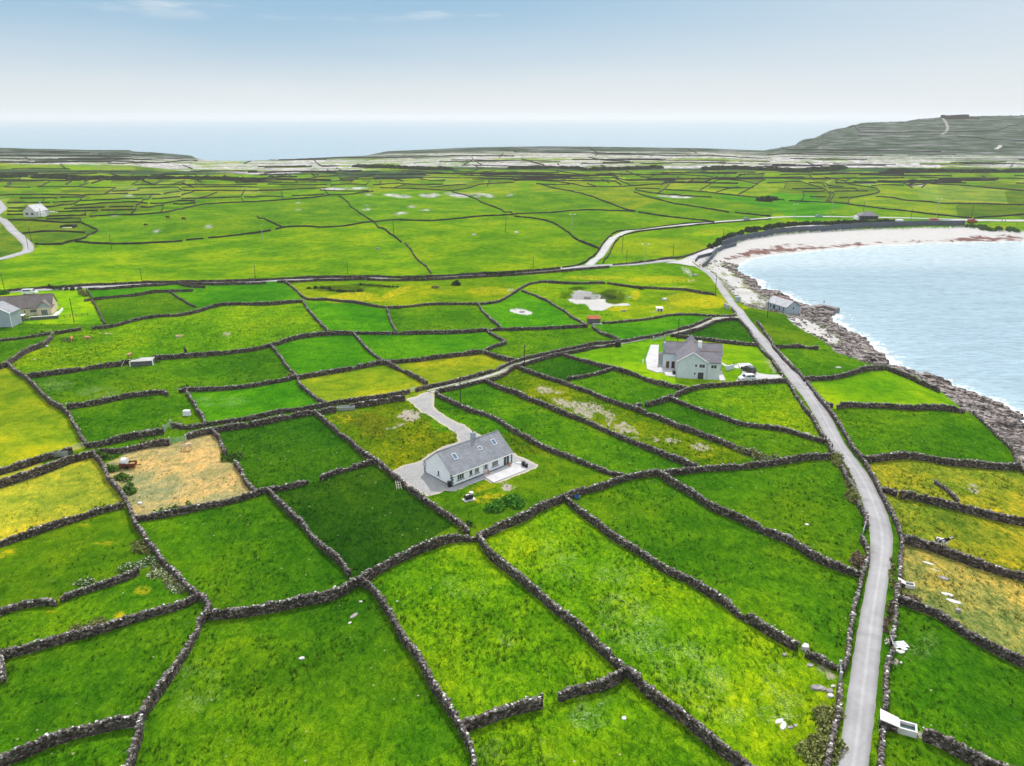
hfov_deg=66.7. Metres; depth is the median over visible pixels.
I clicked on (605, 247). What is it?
side road
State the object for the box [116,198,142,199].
dry stone wall
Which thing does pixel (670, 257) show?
dry stone wall
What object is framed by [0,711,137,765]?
dry stone wall
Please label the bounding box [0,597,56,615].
dry stone wall
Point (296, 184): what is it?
dry stone wall
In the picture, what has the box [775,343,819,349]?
dry stone wall
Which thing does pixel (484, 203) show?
dry stone wall
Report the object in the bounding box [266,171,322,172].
dry stone wall
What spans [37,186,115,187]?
dry stone wall
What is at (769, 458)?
hedge
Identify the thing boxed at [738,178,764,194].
dry stone wall
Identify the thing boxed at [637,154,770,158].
dry stone wall
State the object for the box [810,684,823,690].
boulder
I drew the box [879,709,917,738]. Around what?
water trough
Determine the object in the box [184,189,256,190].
dry stone wall
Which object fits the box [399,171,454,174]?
dry stone wall
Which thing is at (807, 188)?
dry stone wall
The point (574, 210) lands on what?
dry stone wall
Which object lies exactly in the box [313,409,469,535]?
dry stone wall
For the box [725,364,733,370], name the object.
garden wall
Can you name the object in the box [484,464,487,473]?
door
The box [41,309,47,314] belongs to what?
patio door
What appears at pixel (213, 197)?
dry stone wall
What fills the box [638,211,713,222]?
dry stone wall
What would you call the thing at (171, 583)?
cow parsley
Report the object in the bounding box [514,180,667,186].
dry stone wall
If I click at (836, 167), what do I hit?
scrub
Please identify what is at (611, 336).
dry stone wall
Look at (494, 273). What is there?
scrub
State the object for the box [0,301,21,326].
barn
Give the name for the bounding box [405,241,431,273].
dry stone wall
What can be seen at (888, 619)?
brambles
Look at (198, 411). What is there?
dry stone wall
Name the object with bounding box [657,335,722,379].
two storey house
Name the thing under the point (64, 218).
dry stone wall
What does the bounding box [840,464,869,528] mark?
dry stone wall
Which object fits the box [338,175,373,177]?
dry stone wall
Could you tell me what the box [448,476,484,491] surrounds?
front path
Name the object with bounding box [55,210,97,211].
dry stone wall
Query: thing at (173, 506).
ivy
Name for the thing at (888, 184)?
dry stone wall
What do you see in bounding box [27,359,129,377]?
dry stone wall
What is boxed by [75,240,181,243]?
dry stone wall
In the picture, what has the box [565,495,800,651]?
dry stone wall
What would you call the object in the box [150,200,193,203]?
dry stone wall
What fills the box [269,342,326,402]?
dry stone wall
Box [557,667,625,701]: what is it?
dry stone wall
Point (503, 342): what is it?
dry stone wall
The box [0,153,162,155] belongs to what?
dry stone wall
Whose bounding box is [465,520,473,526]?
bush
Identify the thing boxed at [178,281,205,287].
dry stone wall
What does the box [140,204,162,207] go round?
dry stone wall
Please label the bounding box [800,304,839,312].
jetty
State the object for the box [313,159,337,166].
dry stone wall
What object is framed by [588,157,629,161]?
dry stone wall
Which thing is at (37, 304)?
bungalow
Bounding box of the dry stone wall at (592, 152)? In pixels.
[514,151,635,154]
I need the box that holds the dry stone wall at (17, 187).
[3,186,30,187]
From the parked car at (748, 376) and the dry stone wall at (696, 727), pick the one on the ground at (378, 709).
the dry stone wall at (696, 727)
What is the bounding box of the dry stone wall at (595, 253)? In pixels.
[562,221,711,267]
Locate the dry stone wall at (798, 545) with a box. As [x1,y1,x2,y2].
[658,468,861,577]
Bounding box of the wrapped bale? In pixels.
[120,458,128,463]
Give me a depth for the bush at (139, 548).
122.30 m
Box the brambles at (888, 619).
[882,599,893,632]
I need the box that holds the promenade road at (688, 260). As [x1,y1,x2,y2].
[667,220,1023,265]
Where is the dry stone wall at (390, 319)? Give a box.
[386,307,396,330]
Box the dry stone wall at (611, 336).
[592,325,619,339]
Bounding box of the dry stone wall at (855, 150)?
[830,150,881,150]
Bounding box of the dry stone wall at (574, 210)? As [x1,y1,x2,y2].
[514,209,634,214]
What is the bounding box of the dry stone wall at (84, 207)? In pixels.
[64,206,104,208]
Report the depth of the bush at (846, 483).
144.62 m
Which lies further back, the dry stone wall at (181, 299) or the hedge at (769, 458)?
the dry stone wall at (181, 299)
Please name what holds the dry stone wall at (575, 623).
on the ground at (378, 709)
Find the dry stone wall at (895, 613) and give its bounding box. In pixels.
[888,579,901,645]
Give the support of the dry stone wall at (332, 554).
on the ground at (378, 709)
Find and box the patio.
[483,463,527,482]
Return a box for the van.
[21,288,37,294]
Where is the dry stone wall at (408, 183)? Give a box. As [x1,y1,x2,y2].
[373,182,442,184]
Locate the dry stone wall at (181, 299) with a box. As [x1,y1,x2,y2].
[169,290,195,307]
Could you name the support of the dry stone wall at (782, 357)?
on the ground at (378, 709)
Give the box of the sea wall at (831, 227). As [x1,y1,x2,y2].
[721,220,965,245]
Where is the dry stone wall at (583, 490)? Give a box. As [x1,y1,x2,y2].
[562,468,658,501]
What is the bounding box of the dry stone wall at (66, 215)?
[47,214,85,216]
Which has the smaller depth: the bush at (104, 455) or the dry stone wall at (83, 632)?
the dry stone wall at (83, 632)
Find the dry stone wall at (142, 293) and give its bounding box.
[92,289,192,299]
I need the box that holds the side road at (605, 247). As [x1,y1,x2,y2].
[585,216,996,264]
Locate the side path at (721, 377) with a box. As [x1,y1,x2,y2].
[719,370,725,380]
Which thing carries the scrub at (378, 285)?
on the ground at (378, 709)
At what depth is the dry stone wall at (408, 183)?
787.37 m
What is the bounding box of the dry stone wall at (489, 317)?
[476,301,499,326]
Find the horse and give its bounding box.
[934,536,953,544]
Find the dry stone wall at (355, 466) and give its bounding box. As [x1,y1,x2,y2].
[319,459,372,480]
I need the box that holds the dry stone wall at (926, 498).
[898,490,1023,525]
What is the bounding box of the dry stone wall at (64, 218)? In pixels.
[46,217,79,219]
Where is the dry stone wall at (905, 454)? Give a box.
[861,450,1019,469]
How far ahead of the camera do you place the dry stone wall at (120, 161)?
1123.88 m
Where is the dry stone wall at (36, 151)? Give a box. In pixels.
[0,151,69,152]
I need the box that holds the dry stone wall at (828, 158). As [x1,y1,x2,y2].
[790,158,866,159]
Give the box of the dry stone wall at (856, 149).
[781,147,940,151]
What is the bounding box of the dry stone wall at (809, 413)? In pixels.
[786,379,834,454]
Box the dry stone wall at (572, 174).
[516,173,601,174]
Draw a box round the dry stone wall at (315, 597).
[206,576,358,619]
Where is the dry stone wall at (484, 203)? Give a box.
[452,191,512,213]
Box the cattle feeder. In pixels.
[61,337,72,341]
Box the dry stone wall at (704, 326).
[670,317,738,336]
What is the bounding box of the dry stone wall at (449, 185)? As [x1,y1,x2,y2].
[433,184,465,186]
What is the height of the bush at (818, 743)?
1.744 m
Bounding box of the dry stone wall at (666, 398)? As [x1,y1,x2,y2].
[644,378,786,406]
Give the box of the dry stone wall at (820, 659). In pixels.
[804,647,838,670]
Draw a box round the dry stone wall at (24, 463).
[0,446,73,474]
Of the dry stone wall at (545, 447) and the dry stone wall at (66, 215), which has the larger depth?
the dry stone wall at (66, 215)
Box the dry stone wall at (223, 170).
[191,170,256,171]
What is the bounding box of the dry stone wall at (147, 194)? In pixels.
[132,193,160,194]
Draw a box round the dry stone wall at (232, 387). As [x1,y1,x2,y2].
[177,374,295,392]
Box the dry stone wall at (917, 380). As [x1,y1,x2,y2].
[885,365,939,392]
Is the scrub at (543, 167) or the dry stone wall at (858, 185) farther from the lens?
the scrub at (543, 167)
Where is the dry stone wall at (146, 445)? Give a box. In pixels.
[97,438,169,454]
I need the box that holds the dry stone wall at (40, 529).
[0,502,123,547]
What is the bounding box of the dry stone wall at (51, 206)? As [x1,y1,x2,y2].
[8,195,85,208]
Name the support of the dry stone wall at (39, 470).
on the ground at (378, 709)
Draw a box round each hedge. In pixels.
[46,284,81,290]
[734,446,777,460]
[762,455,790,462]
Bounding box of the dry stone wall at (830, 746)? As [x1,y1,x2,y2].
[823,681,843,765]
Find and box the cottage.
[423,430,513,486]
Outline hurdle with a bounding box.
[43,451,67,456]
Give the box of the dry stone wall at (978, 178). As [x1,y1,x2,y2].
[921,177,1023,178]
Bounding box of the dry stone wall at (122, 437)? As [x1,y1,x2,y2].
[84,427,164,447]
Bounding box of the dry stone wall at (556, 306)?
[521,289,586,323]
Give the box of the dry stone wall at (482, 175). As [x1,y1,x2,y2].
[452,170,511,176]
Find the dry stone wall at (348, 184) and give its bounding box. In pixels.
[331,183,364,184]
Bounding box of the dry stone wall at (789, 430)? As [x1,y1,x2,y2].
[670,396,824,443]
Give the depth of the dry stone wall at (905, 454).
153.20 m
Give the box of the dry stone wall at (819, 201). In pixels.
[789,200,849,204]
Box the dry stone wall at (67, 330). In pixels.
[54,327,81,334]
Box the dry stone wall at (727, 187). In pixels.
[709,186,753,187]
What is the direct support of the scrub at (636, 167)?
on the ground at (378, 709)
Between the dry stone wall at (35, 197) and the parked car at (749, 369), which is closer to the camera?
the parked car at (749, 369)
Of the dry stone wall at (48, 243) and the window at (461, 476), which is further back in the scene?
the dry stone wall at (48, 243)
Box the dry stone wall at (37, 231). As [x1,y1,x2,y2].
[22,230,84,233]
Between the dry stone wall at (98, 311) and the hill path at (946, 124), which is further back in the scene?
the hill path at (946, 124)
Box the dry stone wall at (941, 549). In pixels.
[902,533,1023,581]
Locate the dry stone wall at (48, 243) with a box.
[35,243,62,244]
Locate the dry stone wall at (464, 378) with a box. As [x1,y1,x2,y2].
[415,316,711,391]
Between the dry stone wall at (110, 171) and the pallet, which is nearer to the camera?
the pallet
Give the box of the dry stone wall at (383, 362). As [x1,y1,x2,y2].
[297,349,482,378]
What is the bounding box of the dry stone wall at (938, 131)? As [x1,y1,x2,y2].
[853,122,1023,132]
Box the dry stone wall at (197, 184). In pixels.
[134,183,256,184]
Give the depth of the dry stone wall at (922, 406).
181.96 m
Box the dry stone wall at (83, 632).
[0,592,198,658]
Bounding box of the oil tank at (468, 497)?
[462,491,475,501]
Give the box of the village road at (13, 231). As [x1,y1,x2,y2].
[0,200,33,259]
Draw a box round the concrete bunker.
[735,296,740,301]
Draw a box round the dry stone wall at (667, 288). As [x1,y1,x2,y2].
[607,282,715,295]
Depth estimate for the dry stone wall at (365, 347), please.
228.26 m
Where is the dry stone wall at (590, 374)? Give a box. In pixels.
[566,367,612,380]
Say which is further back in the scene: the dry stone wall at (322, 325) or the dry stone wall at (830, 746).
the dry stone wall at (322, 325)
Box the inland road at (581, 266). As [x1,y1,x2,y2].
[10,259,676,291]
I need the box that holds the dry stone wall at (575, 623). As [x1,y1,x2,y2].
[477,534,624,669]
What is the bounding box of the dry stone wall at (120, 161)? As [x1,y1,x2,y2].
[35,160,197,162]
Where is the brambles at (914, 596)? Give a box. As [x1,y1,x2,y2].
[900,591,922,601]
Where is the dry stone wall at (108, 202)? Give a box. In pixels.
[74,201,147,205]
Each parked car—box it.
[738,373,755,379]
[741,365,756,372]
[967,219,977,222]
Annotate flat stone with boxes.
[775,718,782,723]
[780,721,786,729]
[941,592,953,596]
[946,598,961,603]
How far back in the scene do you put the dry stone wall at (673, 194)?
678.94 m
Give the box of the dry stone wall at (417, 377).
[385,360,427,384]
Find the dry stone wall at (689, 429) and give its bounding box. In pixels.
[517,366,768,458]
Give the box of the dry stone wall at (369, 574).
[357,533,476,586]
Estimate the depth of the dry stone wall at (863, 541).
106.85 m
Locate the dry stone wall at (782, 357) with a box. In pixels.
[756,320,804,381]
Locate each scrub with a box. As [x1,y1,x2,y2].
[0,173,27,177]
[30,173,79,178]
[68,616,106,631]
[69,175,141,180]
[139,175,265,180]
[306,286,363,291]
[352,164,453,169]
[358,283,398,287]
[485,271,514,276]
[507,165,583,168]
[581,165,663,170]
[700,165,773,170]
[761,164,848,172]
[885,168,1023,172]
[888,556,895,588]
[965,223,1019,231]
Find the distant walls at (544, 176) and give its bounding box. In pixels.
[0,152,1023,187]
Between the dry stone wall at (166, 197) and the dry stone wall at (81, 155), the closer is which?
the dry stone wall at (166, 197)
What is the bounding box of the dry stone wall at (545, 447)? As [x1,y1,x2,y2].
[435,390,623,476]
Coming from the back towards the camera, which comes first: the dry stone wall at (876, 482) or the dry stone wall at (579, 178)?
the dry stone wall at (579, 178)
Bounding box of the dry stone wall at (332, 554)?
[267,486,350,576]
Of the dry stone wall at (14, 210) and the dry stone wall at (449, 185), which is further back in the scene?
the dry stone wall at (449, 185)
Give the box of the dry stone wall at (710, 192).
[665,189,758,197]
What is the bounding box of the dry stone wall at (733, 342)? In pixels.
[675,333,756,346]
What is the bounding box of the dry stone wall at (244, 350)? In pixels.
[152,330,351,360]
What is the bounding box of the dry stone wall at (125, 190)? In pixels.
[112,189,138,191]
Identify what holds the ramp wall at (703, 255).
on the ground at (378, 709)
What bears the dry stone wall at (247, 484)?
on the ground at (378, 709)
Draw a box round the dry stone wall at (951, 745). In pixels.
[922,727,1015,765]
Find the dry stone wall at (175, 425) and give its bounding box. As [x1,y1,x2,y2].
[171,389,409,429]
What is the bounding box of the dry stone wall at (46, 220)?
[8,219,79,222]
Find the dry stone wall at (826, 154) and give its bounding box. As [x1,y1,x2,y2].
[767,153,882,155]
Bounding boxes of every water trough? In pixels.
[337,405,354,410]
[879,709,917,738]
[898,577,914,588]
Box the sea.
[0,118,1023,422]
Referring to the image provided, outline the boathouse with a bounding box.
[766,295,800,313]
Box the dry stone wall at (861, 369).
[804,364,884,380]
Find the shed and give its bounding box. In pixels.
[587,315,601,324]
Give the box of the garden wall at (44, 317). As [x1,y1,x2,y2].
[25,315,57,320]
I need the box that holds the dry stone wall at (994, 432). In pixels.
[972,411,1012,454]
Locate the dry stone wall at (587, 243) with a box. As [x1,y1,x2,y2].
[514,215,600,248]
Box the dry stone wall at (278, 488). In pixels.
[255,480,308,494]
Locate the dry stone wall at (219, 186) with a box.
[181,186,256,187]
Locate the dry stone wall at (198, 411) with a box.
[186,389,206,422]
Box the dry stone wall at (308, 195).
[292,194,324,195]
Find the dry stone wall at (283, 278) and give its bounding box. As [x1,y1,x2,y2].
[6,267,560,290]
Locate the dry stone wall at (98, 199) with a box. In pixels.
[80,198,115,200]
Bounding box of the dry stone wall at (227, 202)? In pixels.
[89,190,372,216]
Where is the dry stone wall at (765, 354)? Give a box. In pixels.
[739,318,782,375]
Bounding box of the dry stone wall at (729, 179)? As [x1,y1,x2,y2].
[700,179,757,189]
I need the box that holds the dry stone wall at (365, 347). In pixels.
[352,331,384,359]
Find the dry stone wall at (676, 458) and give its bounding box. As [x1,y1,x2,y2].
[484,378,698,466]
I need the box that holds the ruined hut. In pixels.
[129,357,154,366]
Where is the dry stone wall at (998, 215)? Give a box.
[973,213,1023,218]
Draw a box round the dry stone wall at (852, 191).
[834,190,867,191]
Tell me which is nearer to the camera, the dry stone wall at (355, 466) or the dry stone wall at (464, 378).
the dry stone wall at (355, 466)
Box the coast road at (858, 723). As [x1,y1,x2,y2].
[694,264,892,765]
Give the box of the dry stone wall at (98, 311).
[86,288,105,324]
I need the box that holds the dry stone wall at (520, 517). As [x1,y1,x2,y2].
[475,494,561,538]
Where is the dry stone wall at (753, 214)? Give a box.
[735,212,770,216]
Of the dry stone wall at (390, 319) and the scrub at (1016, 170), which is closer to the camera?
the dry stone wall at (390, 319)
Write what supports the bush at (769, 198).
on the ground at (378, 709)
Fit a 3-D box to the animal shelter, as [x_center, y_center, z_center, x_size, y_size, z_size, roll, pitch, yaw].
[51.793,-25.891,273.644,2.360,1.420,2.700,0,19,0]
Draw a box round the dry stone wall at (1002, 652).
[897,593,1023,667]
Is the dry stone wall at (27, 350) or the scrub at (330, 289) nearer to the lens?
the dry stone wall at (27, 350)
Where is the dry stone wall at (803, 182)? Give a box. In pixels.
[767,181,830,201]
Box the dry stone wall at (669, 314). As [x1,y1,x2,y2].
[602,307,736,323]
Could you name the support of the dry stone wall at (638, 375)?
on the ground at (378, 709)
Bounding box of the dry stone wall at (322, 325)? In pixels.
[303,299,329,330]
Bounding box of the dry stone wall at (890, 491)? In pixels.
[881,486,897,496]
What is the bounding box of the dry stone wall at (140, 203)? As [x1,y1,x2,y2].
[131,193,152,213]
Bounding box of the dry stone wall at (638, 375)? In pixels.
[564,353,686,389]
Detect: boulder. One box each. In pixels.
[801,643,808,650]
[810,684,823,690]
[826,688,832,692]
[827,693,833,697]
[937,575,949,580]
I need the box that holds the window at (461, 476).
[457,473,464,480]
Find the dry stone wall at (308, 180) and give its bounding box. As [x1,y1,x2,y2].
[266,179,353,180]
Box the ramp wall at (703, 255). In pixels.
[695,248,715,261]
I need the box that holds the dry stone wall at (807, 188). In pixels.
[792,188,822,188]
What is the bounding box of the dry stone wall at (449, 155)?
[385,155,513,157]
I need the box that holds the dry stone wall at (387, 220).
[275,214,513,229]
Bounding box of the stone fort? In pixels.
[940,114,979,118]
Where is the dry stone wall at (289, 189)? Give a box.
[257,187,326,190]
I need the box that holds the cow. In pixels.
[180,442,192,449]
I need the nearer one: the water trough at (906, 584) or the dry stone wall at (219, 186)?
the water trough at (906, 584)
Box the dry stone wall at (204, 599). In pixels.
[92,451,212,611]
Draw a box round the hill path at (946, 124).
[941,118,948,134]
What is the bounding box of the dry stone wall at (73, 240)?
[63,218,97,243]
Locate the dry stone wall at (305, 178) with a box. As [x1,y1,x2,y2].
[264,173,338,179]
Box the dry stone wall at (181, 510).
[135,489,258,521]
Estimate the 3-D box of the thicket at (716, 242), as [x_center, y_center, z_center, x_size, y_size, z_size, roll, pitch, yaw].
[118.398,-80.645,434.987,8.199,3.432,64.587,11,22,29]
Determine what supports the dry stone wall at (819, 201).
on the ground at (378, 709)
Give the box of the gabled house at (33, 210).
[22,201,48,216]
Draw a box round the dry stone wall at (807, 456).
[663,452,831,475]
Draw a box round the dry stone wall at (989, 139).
[957,136,1023,140]
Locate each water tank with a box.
[182,410,190,415]
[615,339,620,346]
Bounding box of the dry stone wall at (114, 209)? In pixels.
[101,209,133,210]
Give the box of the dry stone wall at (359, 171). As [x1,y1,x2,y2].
[336,167,378,171]
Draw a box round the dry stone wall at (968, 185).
[910,183,1023,190]
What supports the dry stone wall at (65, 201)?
on the ground at (378, 709)
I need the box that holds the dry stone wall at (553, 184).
[536,183,569,184]
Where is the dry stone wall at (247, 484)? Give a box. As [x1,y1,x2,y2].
[233,459,255,490]
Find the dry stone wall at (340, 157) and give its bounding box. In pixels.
[280,157,384,160]
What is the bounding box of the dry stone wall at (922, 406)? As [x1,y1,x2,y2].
[836,401,964,413]
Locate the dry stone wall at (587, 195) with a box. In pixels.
[539,183,631,209]
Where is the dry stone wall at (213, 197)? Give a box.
[181,196,240,198]
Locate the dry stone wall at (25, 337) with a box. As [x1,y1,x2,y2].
[0,332,49,341]
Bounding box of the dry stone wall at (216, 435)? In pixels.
[211,428,227,455]
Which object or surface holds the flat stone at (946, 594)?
on the ground at (378, 709)
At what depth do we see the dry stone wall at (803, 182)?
800.32 m
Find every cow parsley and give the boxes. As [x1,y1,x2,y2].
[72,576,94,585]
[116,554,158,573]
[145,562,185,593]
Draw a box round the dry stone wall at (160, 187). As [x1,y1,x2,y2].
[137,186,182,190]
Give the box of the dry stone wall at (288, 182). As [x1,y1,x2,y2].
[257,181,317,182]
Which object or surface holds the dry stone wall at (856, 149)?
on the ground at (378, 709)
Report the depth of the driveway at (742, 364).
213.54 m
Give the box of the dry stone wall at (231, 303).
[91,299,302,329]
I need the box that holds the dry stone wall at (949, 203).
[876,196,1023,204]
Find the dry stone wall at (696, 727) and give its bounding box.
[624,665,755,765]
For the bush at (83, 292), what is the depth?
298.42 m
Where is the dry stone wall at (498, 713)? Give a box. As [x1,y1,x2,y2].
[459,693,543,731]
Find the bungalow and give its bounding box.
[0,293,62,315]
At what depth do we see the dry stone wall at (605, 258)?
475.05 m
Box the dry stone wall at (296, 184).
[268,183,326,184]
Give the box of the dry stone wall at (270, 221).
[257,216,281,226]
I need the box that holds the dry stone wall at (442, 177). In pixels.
[373,177,505,178]
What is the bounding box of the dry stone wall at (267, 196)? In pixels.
[257,195,281,196]
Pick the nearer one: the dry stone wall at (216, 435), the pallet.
the pallet
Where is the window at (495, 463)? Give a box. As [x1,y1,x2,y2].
[492,460,497,467]
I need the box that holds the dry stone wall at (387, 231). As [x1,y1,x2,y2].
[338,195,401,242]
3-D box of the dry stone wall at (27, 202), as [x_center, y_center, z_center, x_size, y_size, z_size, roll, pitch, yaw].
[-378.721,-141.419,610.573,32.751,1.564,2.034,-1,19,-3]
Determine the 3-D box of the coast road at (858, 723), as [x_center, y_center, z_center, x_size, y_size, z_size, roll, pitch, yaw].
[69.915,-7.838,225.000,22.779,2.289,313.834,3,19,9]
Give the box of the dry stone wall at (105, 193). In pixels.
[84,193,127,194]
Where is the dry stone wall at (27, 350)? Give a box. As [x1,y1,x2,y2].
[0,330,53,368]
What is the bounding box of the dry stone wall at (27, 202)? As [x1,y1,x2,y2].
[7,202,49,202]
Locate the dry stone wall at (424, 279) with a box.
[277,265,609,282]
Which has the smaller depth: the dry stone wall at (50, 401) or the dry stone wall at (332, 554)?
the dry stone wall at (332, 554)
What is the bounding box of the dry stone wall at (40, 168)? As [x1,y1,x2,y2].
[12,168,69,168]
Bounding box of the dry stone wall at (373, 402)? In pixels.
[349,395,405,407]
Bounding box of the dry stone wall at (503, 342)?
[484,327,506,350]
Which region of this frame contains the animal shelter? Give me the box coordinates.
[655,306,663,310]
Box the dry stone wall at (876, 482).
[806,380,904,579]
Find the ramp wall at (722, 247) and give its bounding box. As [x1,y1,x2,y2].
[702,242,736,266]
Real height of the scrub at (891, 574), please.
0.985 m
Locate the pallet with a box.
[894,641,909,648]
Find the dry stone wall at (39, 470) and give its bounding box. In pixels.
[0,449,94,487]
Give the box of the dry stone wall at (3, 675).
[0,652,6,683]
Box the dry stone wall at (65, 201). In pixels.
[52,200,78,202]
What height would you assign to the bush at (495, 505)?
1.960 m
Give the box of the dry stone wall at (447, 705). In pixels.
[358,575,477,765]
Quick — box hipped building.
[853,212,878,219]
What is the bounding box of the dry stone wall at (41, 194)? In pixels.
[0,194,83,195]
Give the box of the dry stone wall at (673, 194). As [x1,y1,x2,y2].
[635,189,711,196]
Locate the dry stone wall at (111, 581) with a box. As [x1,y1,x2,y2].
[59,566,139,602]
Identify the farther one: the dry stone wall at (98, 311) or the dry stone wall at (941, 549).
the dry stone wall at (98, 311)
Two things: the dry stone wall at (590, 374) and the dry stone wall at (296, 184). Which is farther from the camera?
the dry stone wall at (296, 184)
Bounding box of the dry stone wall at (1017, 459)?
[1009,442,1023,475]
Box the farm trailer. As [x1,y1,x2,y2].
[119,460,141,469]
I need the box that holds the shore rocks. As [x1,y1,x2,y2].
[698,259,1023,462]
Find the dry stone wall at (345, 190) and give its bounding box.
[320,189,368,191]
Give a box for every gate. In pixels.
[168,434,186,443]
[838,659,842,680]
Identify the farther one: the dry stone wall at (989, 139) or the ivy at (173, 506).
the dry stone wall at (989, 139)
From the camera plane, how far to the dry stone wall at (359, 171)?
963.70 m
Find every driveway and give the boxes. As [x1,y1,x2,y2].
[736,371,782,380]
[737,363,756,378]
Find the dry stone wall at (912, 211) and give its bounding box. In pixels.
[850,204,971,218]
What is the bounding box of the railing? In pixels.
[702,267,733,294]
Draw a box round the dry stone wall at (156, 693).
[121,607,209,765]
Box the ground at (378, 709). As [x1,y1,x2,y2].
[0,115,1023,765]
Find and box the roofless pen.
[60,224,76,227]
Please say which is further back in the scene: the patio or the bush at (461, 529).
the patio
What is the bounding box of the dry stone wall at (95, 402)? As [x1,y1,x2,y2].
[65,389,168,409]
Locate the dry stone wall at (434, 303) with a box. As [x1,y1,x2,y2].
[285,280,605,308]
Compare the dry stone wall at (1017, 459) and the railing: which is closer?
the dry stone wall at (1017, 459)
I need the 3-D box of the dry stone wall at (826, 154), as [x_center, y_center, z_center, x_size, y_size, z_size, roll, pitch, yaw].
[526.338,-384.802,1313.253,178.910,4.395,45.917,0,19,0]
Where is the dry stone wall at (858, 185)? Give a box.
[825,177,879,202]
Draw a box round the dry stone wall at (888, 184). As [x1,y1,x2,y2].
[871,184,903,185]
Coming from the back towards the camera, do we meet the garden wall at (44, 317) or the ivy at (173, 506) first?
the garden wall at (44, 317)
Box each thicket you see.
[707,229,743,248]
[743,219,870,232]
[870,218,894,221]
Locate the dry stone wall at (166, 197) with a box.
[152,196,179,198]
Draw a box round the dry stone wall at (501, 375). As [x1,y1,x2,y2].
[436,342,614,392]
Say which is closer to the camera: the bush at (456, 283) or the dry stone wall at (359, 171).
the bush at (456, 283)
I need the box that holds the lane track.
[426,316,739,392]
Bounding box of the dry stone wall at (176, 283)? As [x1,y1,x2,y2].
[88,281,265,289]
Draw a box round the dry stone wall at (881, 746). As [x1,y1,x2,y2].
[876,725,887,765]
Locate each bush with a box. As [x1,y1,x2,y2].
[0,289,9,294]
[77,289,88,296]
[96,450,117,460]
[103,463,122,472]
[113,472,132,482]
[122,480,137,494]
[129,537,151,555]
[220,450,243,461]
[449,513,463,531]
[451,280,460,285]
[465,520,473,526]
[483,492,520,513]
[509,495,525,509]
[604,294,615,298]
[755,195,772,201]
[761,196,779,201]
[793,726,848,765]
[809,703,846,738]
[829,451,849,472]
[844,472,856,486]
[844,486,861,503]
[848,550,869,569]
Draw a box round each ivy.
[141,436,161,442]
[153,500,191,511]
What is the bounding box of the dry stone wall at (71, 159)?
[0,158,150,159]
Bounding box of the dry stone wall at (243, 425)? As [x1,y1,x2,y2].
[185,406,336,439]
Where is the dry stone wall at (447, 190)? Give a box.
[380,182,513,190]
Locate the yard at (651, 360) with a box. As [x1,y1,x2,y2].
[646,345,675,376]
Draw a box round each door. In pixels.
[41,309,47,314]
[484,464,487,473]
[503,456,508,465]
[698,372,703,378]
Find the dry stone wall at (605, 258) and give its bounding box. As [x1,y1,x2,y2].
[602,218,770,263]
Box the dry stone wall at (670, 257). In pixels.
[613,247,709,264]
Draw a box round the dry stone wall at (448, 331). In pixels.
[351,324,587,334]
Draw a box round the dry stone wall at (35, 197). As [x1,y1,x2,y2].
[20,197,56,198]
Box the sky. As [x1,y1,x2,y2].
[0,0,1023,117]
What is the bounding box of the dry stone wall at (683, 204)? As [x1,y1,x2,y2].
[634,191,728,212]
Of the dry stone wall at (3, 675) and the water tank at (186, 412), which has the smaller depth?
the dry stone wall at (3, 675)
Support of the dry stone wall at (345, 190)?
on the ground at (378, 709)
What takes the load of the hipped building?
on the ground at (378, 709)
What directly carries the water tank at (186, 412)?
on the ground at (378, 709)
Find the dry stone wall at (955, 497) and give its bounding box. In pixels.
[934,479,959,501]
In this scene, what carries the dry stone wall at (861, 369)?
on the ground at (378, 709)
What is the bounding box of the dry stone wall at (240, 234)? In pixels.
[208,229,270,238]
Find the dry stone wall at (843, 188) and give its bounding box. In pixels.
[829,187,856,189]
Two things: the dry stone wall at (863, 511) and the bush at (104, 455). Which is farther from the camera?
the bush at (104, 455)
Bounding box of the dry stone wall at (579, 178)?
[514,177,613,178]
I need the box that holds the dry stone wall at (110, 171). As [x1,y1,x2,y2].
[77,170,131,171]
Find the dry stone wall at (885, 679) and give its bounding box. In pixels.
[882,646,895,711]
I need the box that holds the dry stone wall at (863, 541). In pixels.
[838,534,870,673]
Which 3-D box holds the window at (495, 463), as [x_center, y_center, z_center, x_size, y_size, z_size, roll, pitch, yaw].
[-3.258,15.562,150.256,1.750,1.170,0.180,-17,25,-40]
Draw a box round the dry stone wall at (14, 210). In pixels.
[7,210,22,211]
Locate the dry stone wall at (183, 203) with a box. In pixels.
[173,202,195,204]
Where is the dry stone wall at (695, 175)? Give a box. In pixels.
[660,172,739,179]
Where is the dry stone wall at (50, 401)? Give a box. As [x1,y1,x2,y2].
[7,362,86,445]
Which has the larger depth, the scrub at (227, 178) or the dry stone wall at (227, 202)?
the scrub at (227, 178)
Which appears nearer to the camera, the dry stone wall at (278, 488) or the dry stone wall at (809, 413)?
the dry stone wall at (278, 488)
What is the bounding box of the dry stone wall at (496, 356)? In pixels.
[483,350,514,360]

